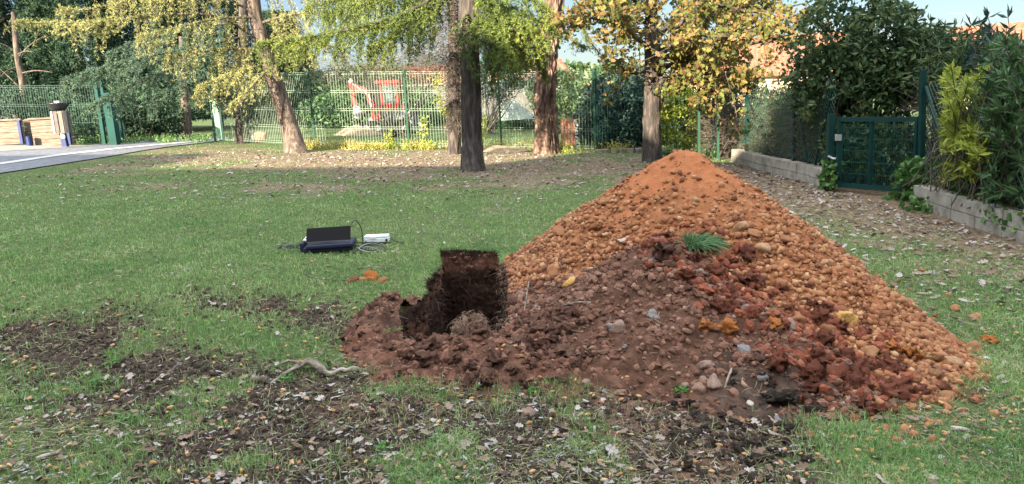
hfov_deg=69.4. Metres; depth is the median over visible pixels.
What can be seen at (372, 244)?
cable
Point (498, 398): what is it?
acorns
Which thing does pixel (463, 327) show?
rooted soil clump
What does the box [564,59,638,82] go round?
umbrella pine
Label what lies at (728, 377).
stick
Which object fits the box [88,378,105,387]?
weed
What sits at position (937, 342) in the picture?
cobble
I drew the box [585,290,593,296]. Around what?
brown stone
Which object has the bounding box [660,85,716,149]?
yellow bush
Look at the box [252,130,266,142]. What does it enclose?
flower pot
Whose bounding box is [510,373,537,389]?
soil clod
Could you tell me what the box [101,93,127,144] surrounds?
open gate
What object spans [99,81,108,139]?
fence post
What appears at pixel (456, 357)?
soil clod
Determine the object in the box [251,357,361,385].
dead branch
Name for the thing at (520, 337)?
soil clod
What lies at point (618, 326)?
stone
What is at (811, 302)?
red clay clod
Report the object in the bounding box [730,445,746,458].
turf clod
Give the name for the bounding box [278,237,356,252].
laptop bag
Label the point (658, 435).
leaf litter
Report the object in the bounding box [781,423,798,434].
turf clod
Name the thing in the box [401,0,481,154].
twig covered tree
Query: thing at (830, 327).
stone
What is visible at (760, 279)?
red clay clod
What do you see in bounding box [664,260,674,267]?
brown stone
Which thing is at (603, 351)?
brown stone
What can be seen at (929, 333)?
cobble
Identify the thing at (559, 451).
grass tuft
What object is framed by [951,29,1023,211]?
oleander
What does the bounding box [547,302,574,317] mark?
soil clod
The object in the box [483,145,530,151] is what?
earth mound
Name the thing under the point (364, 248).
cable
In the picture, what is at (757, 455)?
turf clod
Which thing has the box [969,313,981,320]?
stone
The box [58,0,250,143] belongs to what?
drooping cedar
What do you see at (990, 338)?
clod
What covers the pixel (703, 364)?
stone
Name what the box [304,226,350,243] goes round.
laptop
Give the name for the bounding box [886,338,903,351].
clod
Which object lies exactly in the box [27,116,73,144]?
timber wall
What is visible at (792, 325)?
brown stone
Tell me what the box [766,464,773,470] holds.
oak leaf
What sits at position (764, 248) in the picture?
stone
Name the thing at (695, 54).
oak tree
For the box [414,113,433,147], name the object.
tall weed
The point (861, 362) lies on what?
red clay clod
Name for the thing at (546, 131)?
pine tree
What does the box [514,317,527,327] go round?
soil clod
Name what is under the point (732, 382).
turf clod
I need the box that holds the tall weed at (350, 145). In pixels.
[344,138,353,149]
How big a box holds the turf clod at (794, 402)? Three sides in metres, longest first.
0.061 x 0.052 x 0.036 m
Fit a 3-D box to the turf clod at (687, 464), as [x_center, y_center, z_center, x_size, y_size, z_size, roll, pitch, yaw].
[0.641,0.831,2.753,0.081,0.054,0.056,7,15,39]
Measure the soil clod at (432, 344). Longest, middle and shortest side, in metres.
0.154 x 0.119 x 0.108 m
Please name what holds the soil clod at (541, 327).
on the topsoil mound at (720, 394)
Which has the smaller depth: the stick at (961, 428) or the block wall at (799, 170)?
the stick at (961, 428)
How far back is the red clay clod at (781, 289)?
3.97 m
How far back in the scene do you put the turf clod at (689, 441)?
2.92 m
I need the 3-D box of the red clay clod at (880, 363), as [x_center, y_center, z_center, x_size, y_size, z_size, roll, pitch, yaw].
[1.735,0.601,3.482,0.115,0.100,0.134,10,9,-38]
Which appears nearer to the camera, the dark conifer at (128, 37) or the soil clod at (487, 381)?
the soil clod at (487, 381)
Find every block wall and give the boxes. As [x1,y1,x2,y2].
[731,149,834,185]
[913,185,1023,243]
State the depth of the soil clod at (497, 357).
3.56 m
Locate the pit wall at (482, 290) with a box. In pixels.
[399,248,508,339]
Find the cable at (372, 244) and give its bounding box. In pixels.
[354,242,387,253]
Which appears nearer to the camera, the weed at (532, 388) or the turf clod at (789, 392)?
the turf clod at (789, 392)
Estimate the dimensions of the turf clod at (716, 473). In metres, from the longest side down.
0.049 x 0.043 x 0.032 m
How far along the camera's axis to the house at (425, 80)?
47.11 m
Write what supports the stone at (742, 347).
on the topsoil mound at (720, 394)
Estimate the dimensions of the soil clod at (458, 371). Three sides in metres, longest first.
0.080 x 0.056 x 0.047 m
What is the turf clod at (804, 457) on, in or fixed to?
on the ground at (222, 147)
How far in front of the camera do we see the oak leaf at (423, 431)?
3.00 m
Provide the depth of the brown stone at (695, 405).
3.23 m
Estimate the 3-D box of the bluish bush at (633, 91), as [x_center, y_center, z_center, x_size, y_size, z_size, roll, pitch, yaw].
[2.884,-3.339,19.247,2.757,2.587,2.100,-10,13,-30]
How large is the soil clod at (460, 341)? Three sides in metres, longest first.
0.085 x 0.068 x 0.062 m
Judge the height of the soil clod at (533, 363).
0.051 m
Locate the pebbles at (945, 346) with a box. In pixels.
[802,221,993,408]
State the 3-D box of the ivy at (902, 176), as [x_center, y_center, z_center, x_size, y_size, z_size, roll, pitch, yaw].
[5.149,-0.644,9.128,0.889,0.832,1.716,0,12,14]
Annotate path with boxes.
[0,137,220,172]
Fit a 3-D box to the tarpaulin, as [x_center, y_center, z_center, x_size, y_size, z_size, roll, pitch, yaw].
[0.210,-5.133,28.551,1.400,0.770,1.000,-3,11,0]
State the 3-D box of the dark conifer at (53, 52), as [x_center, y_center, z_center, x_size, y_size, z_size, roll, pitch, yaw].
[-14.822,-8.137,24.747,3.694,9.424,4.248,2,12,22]
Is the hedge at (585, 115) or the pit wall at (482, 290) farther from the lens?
the hedge at (585, 115)
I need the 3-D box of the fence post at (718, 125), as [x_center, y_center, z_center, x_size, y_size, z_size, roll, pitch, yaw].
[4.311,-2.515,15.450,0.045,1.750,0.045,-3,11,0]
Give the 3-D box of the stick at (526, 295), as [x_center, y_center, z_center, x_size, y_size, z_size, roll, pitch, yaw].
[0.089,0.331,4.483,0.010,0.061,0.684,-2,11,5]
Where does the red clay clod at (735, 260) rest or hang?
on the earth heap
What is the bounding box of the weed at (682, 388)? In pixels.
[671,385,689,393]
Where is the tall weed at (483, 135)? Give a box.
[481,116,490,147]
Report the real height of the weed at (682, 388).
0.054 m
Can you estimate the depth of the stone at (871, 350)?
3.60 m
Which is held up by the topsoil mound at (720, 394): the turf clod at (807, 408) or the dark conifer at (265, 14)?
the turf clod at (807, 408)
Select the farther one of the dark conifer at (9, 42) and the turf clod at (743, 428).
the dark conifer at (9, 42)
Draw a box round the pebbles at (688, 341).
[488,241,951,420]
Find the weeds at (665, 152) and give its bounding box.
[662,143,731,158]
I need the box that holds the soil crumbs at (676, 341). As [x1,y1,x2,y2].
[337,236,951,421]
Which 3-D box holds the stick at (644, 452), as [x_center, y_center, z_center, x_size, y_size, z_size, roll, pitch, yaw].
[0.509,0.812,2.829,0.012,0.018,0.256,-6,12,-14]
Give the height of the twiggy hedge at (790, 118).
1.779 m
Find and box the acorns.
[0,232,1023,482]
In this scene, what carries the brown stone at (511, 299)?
on the topsoil mound at (720, 394)
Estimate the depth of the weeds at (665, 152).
16.12 m
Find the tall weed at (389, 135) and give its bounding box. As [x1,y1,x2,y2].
[380,129,394,148]
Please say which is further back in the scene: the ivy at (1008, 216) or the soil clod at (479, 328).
the ivy at (1008, 216)
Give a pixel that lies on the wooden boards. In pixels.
(568, 137)
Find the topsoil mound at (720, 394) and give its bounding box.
[498,244,984,424]
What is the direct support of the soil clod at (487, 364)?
on the loose spoil
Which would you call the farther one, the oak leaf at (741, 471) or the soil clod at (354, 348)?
the soil clod at (354, 348)
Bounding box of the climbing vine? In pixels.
[427,71,448,127]
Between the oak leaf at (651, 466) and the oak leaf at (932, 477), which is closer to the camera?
the oak leaf at (932, 477)
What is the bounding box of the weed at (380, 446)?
[374,440,394,454]
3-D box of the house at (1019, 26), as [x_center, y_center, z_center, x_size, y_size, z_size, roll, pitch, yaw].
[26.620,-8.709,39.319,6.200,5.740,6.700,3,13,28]
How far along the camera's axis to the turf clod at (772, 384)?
3.33 m
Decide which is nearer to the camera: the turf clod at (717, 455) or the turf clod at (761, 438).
the turf clod at (717, 455)
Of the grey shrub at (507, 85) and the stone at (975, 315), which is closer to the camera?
the stone at (975, 315)
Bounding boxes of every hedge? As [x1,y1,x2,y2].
[225,59,441,127]
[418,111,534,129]
[524,66,591,132]
[571,102,612,139]
[679,85,765,157]
[730,76,797,157]
[758,80,819,167]
[771,78,860,182]
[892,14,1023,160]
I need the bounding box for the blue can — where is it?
[25,136,32,145]
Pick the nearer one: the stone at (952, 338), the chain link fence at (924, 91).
the stone at (952, 338)
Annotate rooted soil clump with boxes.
[450,310,493,341]
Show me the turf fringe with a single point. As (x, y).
(438, 266)
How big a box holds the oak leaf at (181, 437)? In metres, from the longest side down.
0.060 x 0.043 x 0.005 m
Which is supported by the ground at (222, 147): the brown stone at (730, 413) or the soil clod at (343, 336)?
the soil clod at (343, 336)
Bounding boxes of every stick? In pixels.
[36,452,63,460]
[357,267,397,268]
[524,281,528,309]
[564,301,590,305]
[630,440,660,470]
[724,368,731,387]
[951,425,978,435]
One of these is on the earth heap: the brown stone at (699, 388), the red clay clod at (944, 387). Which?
the red clay clod at (944, 387)
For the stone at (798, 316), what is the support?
on the earth heap
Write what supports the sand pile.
on the ground at (222, 147)
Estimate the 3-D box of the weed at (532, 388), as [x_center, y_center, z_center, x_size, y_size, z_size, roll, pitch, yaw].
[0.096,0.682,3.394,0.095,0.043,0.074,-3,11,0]
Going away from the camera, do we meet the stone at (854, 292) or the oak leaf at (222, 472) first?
the oak leaf at (222, 472)
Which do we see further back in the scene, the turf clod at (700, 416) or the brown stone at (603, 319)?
the brown stone at (603, 319)
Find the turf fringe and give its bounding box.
[409,245,509,294]
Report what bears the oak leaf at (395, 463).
on the ground at (222, 147)
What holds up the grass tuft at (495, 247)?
on the ground at (222, 147)
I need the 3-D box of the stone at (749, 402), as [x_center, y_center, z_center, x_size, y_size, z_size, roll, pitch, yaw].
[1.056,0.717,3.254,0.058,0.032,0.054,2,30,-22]
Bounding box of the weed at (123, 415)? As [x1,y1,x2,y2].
[113,411,136,424]
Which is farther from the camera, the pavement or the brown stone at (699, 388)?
the pavement
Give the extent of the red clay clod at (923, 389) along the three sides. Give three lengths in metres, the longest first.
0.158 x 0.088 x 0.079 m
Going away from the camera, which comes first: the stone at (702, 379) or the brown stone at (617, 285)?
the stone at (702, 379)
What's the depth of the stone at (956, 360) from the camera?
3.61 m
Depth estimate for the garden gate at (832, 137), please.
10.11 m
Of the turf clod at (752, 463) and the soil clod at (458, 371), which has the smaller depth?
the turf clod at (752, 463)
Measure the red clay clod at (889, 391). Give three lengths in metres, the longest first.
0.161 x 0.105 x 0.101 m
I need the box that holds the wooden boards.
[561,118,574,144]
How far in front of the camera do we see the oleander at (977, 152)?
7.61 m
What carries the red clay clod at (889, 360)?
on the earth heap
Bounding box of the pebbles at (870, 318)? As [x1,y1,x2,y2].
[502,149,986,392]
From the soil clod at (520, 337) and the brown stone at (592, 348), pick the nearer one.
the brown stone at (592, 348)
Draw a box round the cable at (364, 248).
[345,243,380,255]
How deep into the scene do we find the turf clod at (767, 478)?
2.62 m
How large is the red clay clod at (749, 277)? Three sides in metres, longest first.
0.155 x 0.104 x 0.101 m
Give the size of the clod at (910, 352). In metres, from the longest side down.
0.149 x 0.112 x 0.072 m
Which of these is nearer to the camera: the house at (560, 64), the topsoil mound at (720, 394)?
the topsoil mound at (720, 394)
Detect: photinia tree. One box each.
[780,0,939,182]
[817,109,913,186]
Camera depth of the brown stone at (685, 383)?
3.38 m
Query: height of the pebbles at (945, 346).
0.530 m
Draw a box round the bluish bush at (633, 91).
[573,62,669,148]
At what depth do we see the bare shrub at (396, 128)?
23.36 m
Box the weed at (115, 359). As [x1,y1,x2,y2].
[101,356,119,365]
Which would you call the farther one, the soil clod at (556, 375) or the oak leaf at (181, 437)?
the soil clod at (556, 375)
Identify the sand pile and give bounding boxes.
[334,124,383,135]
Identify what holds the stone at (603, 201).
on the earth heap
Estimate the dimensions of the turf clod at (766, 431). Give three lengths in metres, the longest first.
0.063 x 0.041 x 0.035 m
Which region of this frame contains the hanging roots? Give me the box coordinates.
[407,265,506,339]
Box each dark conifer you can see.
[0,0,34,86]
[0,0,89,120]
[9,0,133,134]
[80,0,210,123]
[148,0,276,127]
[249,8,319,116]
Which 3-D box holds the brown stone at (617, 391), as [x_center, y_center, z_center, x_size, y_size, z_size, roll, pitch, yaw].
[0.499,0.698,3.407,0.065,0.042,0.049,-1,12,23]
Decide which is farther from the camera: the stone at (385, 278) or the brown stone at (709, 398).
the stone at (385, 278)
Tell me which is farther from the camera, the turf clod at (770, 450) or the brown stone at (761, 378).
the brown stone at (761, 378)
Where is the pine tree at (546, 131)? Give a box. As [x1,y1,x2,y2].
[500,0,607,153]
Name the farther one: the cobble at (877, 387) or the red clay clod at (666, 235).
the red clay clod at (666, 235)
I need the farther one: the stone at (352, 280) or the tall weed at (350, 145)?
the tall weed at (350, 145)
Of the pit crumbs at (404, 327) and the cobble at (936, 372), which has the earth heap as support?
the cobble at (936, 372)
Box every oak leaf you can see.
[107,426,115,434]
[135,463,150,466]
[141,443,155,451]
[177,434,192,439]
[216,470,224,476]
[232,476,245,483]
[352,435,362,442]
[389,459,399,465]
[419,429,429,434]
[445,402,452,408]
[455,461,463,466]
[457,439,470,449]
[480,455,489,461]
[511,471,519,476]
[559,461,571,467]
[605,444,618,453]
[645,463,655,469]
[737,469,745,473]
[750,417,758,425]
[756,473,763,481]
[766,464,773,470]
[795,461,808,470]
[875,473,887,483]
[907,415,918,419]
[923,473,938,478]
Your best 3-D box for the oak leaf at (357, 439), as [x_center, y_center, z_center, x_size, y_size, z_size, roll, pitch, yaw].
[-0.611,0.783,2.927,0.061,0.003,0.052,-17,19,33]
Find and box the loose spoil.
[340,293,596,403]
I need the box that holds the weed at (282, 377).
[277,373,294,381]
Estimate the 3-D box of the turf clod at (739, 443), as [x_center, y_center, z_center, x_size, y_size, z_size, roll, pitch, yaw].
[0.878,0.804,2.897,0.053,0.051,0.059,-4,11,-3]
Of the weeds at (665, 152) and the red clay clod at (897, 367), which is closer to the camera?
the red clay clod at (897, 367)
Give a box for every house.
[374,63,483,83]
[481,59,574,80]
[675,31,841,124]
[952,22,1023,108]
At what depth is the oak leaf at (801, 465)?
2.71 m
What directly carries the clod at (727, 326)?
on the topsoil mound at (720, 394)
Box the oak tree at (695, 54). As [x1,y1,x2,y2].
[535,0,844,162]
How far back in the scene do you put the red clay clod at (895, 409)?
3.16 m
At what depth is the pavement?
19.31 m
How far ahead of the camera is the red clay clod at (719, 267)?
3.99 m
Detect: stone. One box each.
[345,276,358,283]
[364,270,378,280]
[375,277,388,282]
[507,268,515,275]
[507,295,516,304]
[516,290,525,296]
[521,407,534,416]
[546,264,557,277]
[553,226,564,235]
[562,218,571,225]
[562,276,575,287]
[565,257,572,263]
[572,291,583,298]
[581,378,590,384]
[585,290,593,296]
[587,346,596,349]
[588,224,602,230]
[597,349,608,354]
[598,197,609,204]
[599,317,607,321]
[609,319,625,333]
[613,389,626,395]
[615,283,622,290]
[637,290,644,296]
[646,309,659,319]
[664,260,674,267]
[669,346,677,354]
[681,328,692,334]
[681,382,689,387]
[683,285,692,290]
[690,402,700,409]
[691,196,699,202]
[691,382,705,394]
[696,268,706,275]
[696,360,713,369]
[698,376,707,382]
[701,218,716,227]
[704,396,717,401]
[707,373,721,389]
[711,325,720,332]
[719,410,732,417]
[733,221,749,231]
[736,342,750,352]
[746,400,753,405]
[747,228,763,238]
[753,352,766,361]
[755,243,770,253]
[757,374,768,381]
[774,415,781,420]
[775,278,787,287]
[778,233,793,242]
[783,303,791,309]
[787,317,795,330]
[792,311,806,323]
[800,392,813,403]
[818,323,837,332]
[820,259,832,266]
[835,304,848,310]
[835,310,858,324]
[837,247,845,253]
[849,289,858,296]
[860,345,879,357]
[907,372,920,382]
[912,314,921,320]
[914,331,920,337]
[943,356,964,367]
[948,334,962,345]
[949,348,954,354]
[950,304,959,311]
[965,340,981,351]
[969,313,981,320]
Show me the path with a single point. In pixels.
(12, 155)
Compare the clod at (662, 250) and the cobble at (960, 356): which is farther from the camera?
the clod at (662, 250)
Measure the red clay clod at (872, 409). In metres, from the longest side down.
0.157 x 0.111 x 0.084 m
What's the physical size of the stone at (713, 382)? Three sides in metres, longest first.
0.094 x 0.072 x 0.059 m
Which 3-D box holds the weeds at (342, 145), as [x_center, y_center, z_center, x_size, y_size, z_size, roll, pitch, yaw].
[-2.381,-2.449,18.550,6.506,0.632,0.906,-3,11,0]
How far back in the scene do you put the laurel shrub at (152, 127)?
22.13 m
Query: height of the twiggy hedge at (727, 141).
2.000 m
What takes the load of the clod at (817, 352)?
on the topsoil mound at (720, 394)
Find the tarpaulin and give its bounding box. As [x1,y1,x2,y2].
[501,99,534,120]
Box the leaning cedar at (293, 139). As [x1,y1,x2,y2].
[3,0,400,153]
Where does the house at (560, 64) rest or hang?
on the ground at (222, 147)
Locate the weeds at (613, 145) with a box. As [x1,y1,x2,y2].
[559,140,634,152]
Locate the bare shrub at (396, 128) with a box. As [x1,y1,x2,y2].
[296,25,448,137]
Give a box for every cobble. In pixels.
[871,383,879,390]
[900,321,915,330]
[921,330,932,338]
[927,368,942,377]
[928,384,936,391]
[929,351,943,361]
[933,340,940,345]
[937,390,953,400]
[952,354,965,362]
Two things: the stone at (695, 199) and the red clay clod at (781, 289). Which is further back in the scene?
the stone at (695, 199)
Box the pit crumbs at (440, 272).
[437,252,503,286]
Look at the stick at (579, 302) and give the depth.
4.01 m
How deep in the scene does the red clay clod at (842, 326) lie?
3.71 m
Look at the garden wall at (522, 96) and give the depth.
32.77 m
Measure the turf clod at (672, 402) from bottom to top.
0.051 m
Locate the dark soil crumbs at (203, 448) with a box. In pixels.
[0,286,861,483]
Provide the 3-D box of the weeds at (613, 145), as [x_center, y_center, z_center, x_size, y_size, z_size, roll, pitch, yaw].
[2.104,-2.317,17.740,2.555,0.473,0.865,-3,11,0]
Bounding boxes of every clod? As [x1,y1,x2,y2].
[338,328,355,344]
[347,318,357,328]
[351,345,360,350]
[357,307,370,320]
[368,301,380,309]
[380,342,393,352]
[382,305,391,313]
[385,327,397,342]
[387,292,397,300]
[388,369,404,378]
[400,348,418,360]
[411,350,437,367]
[414,332,428,341]
[420,335,440,350]
[447,351,461,363]
[453,339,468,349]
[455,368,465,373]
[459,374,476,389]
[462,361,476,370]
[470,321,489,334]
[479,361,492,372]
[479,377,492,387]
[480,367,497,384]
[484,347,507,368]
[502,330,510,335]
[505,365,519,375]
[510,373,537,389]
[512,332,530,345]
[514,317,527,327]
[519,341,534,351]
[520,337,534,345]
[521,358,530,364]
[526,312,541,323]
[527,322,546,333]
[529,351,541,360]
[530,359,536,368]
[531,339,549,351]
[542,371,567,383]
[543,323,564,335]
[543,342,558,350]
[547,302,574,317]
[549,334,561,343]
[551,314,574,323]
[553,341,575,358]
[561,321,576,333]
[572,309,581,317]
[575,318,586,325]
[575,357,582,367]
[580,350,594,358]
[651,241,674,261]
[658,229,674,238]
[664,441,677,457]
[667,239,677,245]
[667,400,676,405]
[670,429,686,438]
[674,268,697,284]
[677,438,697,445]
[680,457,693,470]
[685,399,694,407]
[688,251,701,262]
[688,427,701,438]
[689,410,700,419]
[693,465,708,480]
[695,412,707,422]
[698,318,714,331]
[701,424,708,430]
[705,263,726,275]
[706,417,721,428]
[708,297,740,313]
[708,299,733,312]
[709,276,716,284]
[709,438,717,448]
[710,452,723,460]
[710,467,721,476]
[712,318,739,334]
[715,433,726,438]
[717,411,726,417]
[720,448,733,460]
[722,416,737,422]
[727,281,739,294]
[727,293,738,300]
[727,377,739,385]
[727,433,735,440]
[728,256,741,263]
[729,441,744,448]
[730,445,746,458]
[735,435,746,441]
[738,243,756,261]
[738,271,758,285]
[738,424,746,431]
[738,458,749,463]
[743,439,765,447]
[745,459,756,467]
[745,471,762,483]
[747,273,767,289]
[750,423,761,429]
[752,453,764,462]
[753,435,765,444]
[757,372,772,380]
[758,427,768,435]
[760,389,795,406]
[762,475,775,482]
[764,454,776,463]
[765,348,790,371]
[766,447,785,455]
[767,381,776,388]
[768,315,783,331]
[772,420,784,429]
[773,286,787,292]
[780,437,790,443]
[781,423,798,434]
[782,389,797,397]
[791,392,799,400]
[791,397,798,405]
[797,359,826,382]
[800,381,821,392]
[800,454,815,462]
[803,405,816,411]
[805,299,820,307]
[806,307,819,322]
[809,344,830,358]
[812,327,834,345]
[813,306,829,323]
[816,300,834,312]
[816,405,826,412]
[818,353,834,367]
[826,364,851,386]
[834,348,866,361]
[835,319,849,334]
[840,387,849,394]
[843,375,854,385]
[848,364,864,376]
[848,370,875,389]
[851,357,873,370]
[854,366,870,377]
[854,397,865,409]
[856,394,875,400]
[859,323,872,334]
[862,402,892,417]
[868,359,886,369]
[874,351,900,366]
[877,376,890,383]
[878,382,901,398]
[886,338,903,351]
[887,406,899,415]
[889,363,907,374]
[889,375,913,392]
[890,384,911,401]
[901,347,924,361]
[910,383,931,395]
[935,381,951,390]
[978,334,999,343]
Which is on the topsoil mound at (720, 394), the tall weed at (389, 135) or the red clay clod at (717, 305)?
the red clay clod at (717, 305)
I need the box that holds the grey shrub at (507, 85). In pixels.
[479,55,534,133]
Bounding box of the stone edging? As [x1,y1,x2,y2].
[595,146,664,153]
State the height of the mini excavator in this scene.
1.990 m
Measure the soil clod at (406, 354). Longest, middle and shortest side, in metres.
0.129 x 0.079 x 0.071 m
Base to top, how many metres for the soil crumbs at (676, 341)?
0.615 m
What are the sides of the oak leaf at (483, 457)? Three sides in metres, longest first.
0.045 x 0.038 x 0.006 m
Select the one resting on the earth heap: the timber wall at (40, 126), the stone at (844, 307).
the stone at (844, 307)
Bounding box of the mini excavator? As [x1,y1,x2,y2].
[348,79,424,133]
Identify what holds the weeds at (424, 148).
on the ground at (222, 147)
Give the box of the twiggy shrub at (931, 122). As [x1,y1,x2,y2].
[885,52,972,162]
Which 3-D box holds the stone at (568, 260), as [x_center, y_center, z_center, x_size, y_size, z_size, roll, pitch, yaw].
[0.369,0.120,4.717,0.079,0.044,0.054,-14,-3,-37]
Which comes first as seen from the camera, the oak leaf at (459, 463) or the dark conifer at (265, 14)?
the oak leaf at (459, 463)
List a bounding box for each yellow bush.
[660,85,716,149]
[675,74,768,145]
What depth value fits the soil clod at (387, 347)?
3.81 m
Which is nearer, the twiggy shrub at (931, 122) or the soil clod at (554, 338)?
the soil clod at (554, 338)
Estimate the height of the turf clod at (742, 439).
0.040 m
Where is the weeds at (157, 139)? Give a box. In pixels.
[76,131,213,143]
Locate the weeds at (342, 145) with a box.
[304,138,533,149]
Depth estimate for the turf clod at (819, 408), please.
3.18 m
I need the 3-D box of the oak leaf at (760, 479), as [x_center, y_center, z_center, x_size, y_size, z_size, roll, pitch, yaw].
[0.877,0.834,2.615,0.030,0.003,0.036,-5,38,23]
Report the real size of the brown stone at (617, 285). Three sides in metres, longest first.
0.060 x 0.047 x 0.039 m
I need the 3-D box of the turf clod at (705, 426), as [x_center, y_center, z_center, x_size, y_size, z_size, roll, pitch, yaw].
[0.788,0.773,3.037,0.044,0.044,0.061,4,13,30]
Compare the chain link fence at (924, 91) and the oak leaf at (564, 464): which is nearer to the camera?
the oak leaf at (564, 464)
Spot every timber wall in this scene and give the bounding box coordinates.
[0,118,25,144]
[22,119,33,144]
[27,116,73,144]
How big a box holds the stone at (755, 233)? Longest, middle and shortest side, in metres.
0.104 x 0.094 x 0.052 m
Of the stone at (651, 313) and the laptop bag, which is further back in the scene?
the laptop bag
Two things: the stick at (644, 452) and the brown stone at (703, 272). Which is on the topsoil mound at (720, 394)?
the brown stone at (703, 272)
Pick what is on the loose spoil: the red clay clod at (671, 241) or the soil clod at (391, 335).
the soil clod at (391, 335)
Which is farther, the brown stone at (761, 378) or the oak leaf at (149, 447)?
the brown stone at (761, 378)
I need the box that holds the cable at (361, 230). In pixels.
[350,220,365,243]
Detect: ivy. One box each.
[815,153,844,191]
[881,155,951,214]
[950,177,1023,231]
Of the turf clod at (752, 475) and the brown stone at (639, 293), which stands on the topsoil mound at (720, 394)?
the brown stone at (639, 293)
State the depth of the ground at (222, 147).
6.31 m
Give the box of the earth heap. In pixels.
[503,150,975,409]
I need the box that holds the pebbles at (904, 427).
[738,271,1023,453]
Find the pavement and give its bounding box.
[0,144,94,150]
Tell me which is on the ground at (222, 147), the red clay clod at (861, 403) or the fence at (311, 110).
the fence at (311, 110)
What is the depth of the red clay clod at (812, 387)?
3.29 m
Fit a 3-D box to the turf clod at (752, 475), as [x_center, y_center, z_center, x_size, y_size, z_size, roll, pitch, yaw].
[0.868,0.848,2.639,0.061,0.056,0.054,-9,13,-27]
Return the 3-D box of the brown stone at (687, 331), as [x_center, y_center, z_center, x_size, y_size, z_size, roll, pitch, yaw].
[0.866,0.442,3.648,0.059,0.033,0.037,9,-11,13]
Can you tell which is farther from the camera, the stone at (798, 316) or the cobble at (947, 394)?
the stone at (798, 316)
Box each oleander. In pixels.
[902,59,1014,193]
[939,3,1016,163]
[950,124,1006,193]
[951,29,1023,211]
[977,30,1023,72]
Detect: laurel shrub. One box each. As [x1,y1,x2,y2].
[0,43,105,141]
[108,64,196,139]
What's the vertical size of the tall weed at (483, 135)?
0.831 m
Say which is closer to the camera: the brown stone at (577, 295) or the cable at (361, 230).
the brown stone at (577, 295)
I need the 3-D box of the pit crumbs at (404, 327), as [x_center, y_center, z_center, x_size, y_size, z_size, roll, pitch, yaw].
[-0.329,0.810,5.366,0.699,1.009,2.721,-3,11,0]
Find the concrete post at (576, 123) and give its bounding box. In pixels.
[572,114,583,146]
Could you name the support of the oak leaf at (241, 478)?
on the ground at (222, 147)
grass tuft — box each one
[427,426,484,450]
[439,243,466,250]
[475,244,502,251]
[534,437,599,469]
[669,229,730,253]
[969,310,1014,323]
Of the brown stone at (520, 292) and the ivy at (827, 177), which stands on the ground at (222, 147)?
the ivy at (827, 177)
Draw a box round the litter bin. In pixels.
[46,101,71,146]
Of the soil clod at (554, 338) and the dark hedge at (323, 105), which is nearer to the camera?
the soil clod at (554, 338)
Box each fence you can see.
[0,83,106,143]
[206,68,595,150]
[594,68,714,155]
[739,62,1023,203]
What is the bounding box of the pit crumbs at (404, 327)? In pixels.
[401,267,508,338]
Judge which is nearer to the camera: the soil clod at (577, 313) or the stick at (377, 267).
the soil clod at (577, 313)
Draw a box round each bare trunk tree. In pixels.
[0,12,52,136]
[179,36,192,138]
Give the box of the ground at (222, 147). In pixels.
[0,97,1023,483]
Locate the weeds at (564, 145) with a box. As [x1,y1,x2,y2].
[559,139,617,153]
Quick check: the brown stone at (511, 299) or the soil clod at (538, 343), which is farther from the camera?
the brown stone at (511, 299)
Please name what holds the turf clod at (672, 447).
on the ground at (222, 147)
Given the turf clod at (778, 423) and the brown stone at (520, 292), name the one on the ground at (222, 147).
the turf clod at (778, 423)
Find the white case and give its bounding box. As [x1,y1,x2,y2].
[364,234,389,241]
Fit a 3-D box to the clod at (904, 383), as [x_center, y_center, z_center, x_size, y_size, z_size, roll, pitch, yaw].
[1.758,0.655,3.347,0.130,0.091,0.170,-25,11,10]
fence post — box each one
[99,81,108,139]
[698,88,699,151]
[717,97,719,159]
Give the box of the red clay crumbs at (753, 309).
[623,215,964,421]
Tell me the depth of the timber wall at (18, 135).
19.79 m
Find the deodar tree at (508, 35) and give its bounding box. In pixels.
[249,0,563,171]
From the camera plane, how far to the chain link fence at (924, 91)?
10.96 m
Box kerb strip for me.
[0,141,197,163]
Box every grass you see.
[0,125,1023,483]
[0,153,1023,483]
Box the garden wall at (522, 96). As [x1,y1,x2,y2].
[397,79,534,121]
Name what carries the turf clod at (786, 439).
on the ground at (222, 147)
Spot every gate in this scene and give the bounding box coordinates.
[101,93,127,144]
[212,101,223,138]
[825,114,917,191]
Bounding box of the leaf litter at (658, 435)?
[0,147,1023,483]
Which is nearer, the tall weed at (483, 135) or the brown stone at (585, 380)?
the brown stone at (585, 380)
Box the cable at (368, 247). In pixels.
[358,243,382,251]
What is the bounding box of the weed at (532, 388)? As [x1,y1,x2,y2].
[527,385,538,395]
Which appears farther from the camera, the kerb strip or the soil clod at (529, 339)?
the kerb strip
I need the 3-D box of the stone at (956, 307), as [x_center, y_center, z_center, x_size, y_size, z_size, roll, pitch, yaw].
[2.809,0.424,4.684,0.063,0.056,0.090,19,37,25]
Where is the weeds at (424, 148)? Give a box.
[365,138,440,149]

